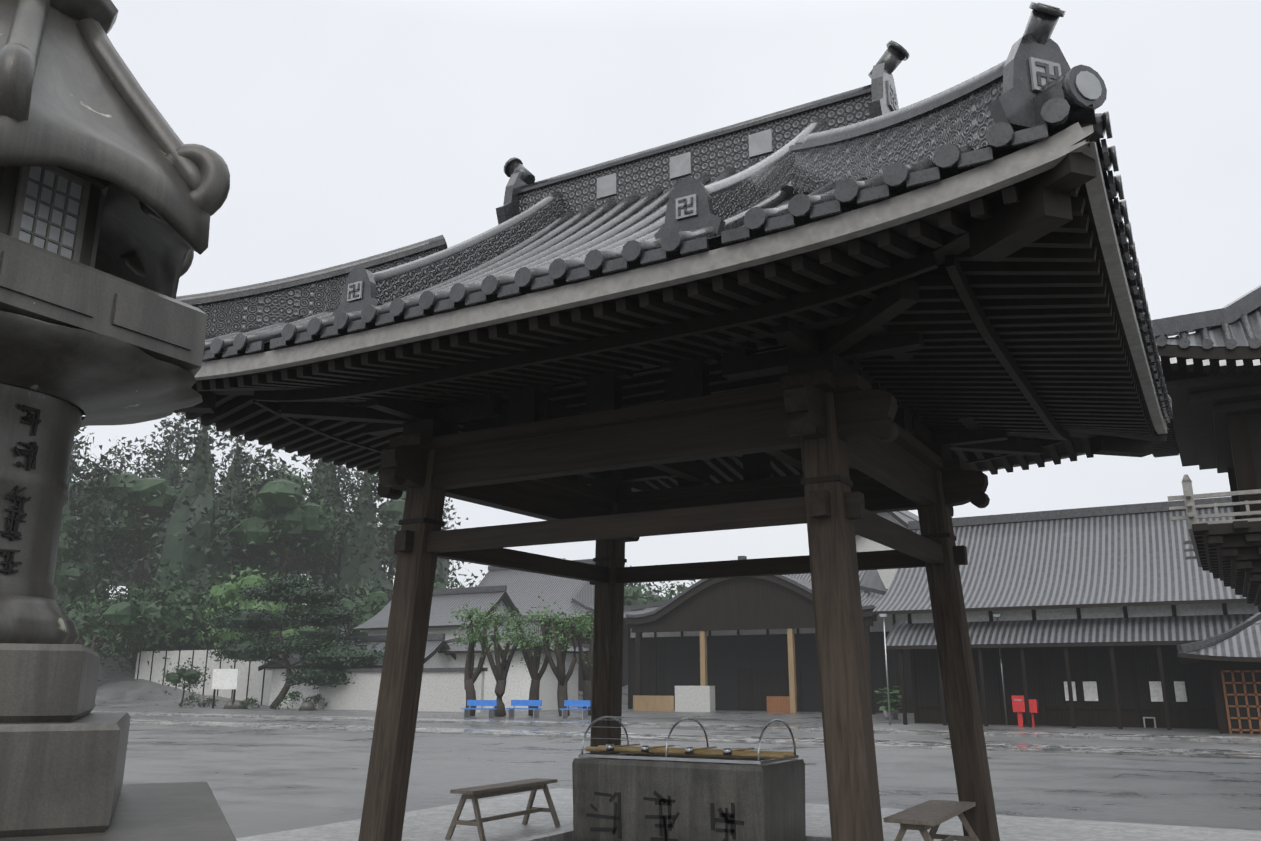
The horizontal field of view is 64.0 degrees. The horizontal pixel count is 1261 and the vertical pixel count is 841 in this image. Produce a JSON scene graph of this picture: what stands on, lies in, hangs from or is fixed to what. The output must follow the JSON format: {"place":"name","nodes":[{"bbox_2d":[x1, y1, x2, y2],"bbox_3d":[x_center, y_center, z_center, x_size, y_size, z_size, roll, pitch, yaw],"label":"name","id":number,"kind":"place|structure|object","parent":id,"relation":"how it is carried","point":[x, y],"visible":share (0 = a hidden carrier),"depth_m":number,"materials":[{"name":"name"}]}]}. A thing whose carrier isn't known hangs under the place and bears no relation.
{"place":"outdoors","nodes":[
{"label":"outdoors","id":0,"kind":"place"},
{"bbox_2d":[54,413,699,706],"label":"trees","id":1,"kind":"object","parent":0,"point":[174,554],"depth_m":111.63,"materials":[{"name":"green plant"}]},
{"bbox_2d":[72,0,1260,604],"label":"sky","id":2,"kind":"structure","parent":0,"point":[344,131],"materials":[{"name":"white"}]},
{"bbox_2d":[92,704,1260,838],"bbox_3d":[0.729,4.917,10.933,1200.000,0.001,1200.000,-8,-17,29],"label":"ground","id":3,"kind":"structure","parent":0,"point":[259,781],"depth_m":25.06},
{"bbox_2d":[0,0,235,840],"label":"stone lantern","id":4,"kind":"object","parent":3,"relation":"on","point":[114,190],"visible":1,"depth_m":3.42,"materials":[{"name":"stone"}]},
{"bbox_2d":[158,572,593,716],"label":"garden trees","id":5,"kind":"object","parent":3,"relation":"on","point":[330,655],"visible":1,"depth_m":78.27,"materials":[{"name":"green plant"}]},
{"bbox_2d":[173,122,1168,840],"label":"wooden pavilion","id":6,"kind":"structure","parent":3,"relation":"on","point":[931,354],"depth_m":9.80,"materials":[{"name":"brown wood"}]},
{"bbox_2d":[176,2,1172,421],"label":"pavilion roof","id":7,"kind":"structure","parent":6,"relation":"on","point":[810,162],"depth_m":9.63,"materials":[{"name":"grey tile"}]},
{"bbox_2d":[90,711,1260,758],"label":"stone paths","id":8,"kind":"structure","parent":3,"relation":"on","point":[1181,752],"depth_m":38.76,"materials":[{"name":"grey stone"}]},
{"bbox_2d":[211,614,1155,727],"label":"courtyard props","id":9,"kind":"object","parent":3,"relation":"on","point":[224,678],"visible":0.96,"depth_m":58.66,"materials":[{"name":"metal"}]},
{"bbox_2d":[135,497,1260,733],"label":"background buildings","id":10,"kind":"structure","parent":3,"relation":"on","point":[1121,615],"depth_m":55.25,"materials":[{"name":"tile"}]},
{"bbox_2d":[236,788,1260,840],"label":"pavilion slab","id":11,"kind":"structure","parent":3,"relation":"on","point":[431,824],"depth_m":13.54,"materials":[{"name":"grey stone"}]},
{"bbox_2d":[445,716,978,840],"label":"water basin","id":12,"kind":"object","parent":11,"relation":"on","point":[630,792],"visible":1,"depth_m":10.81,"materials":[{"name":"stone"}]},
{"bbox_2d":[1151,285,1260,611],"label":"temple building","id":13,"kind":"structure","parent":3,"relation":"on","point":[1211,367],"depth_m":18.03,"materials":[{"name":"wood"}]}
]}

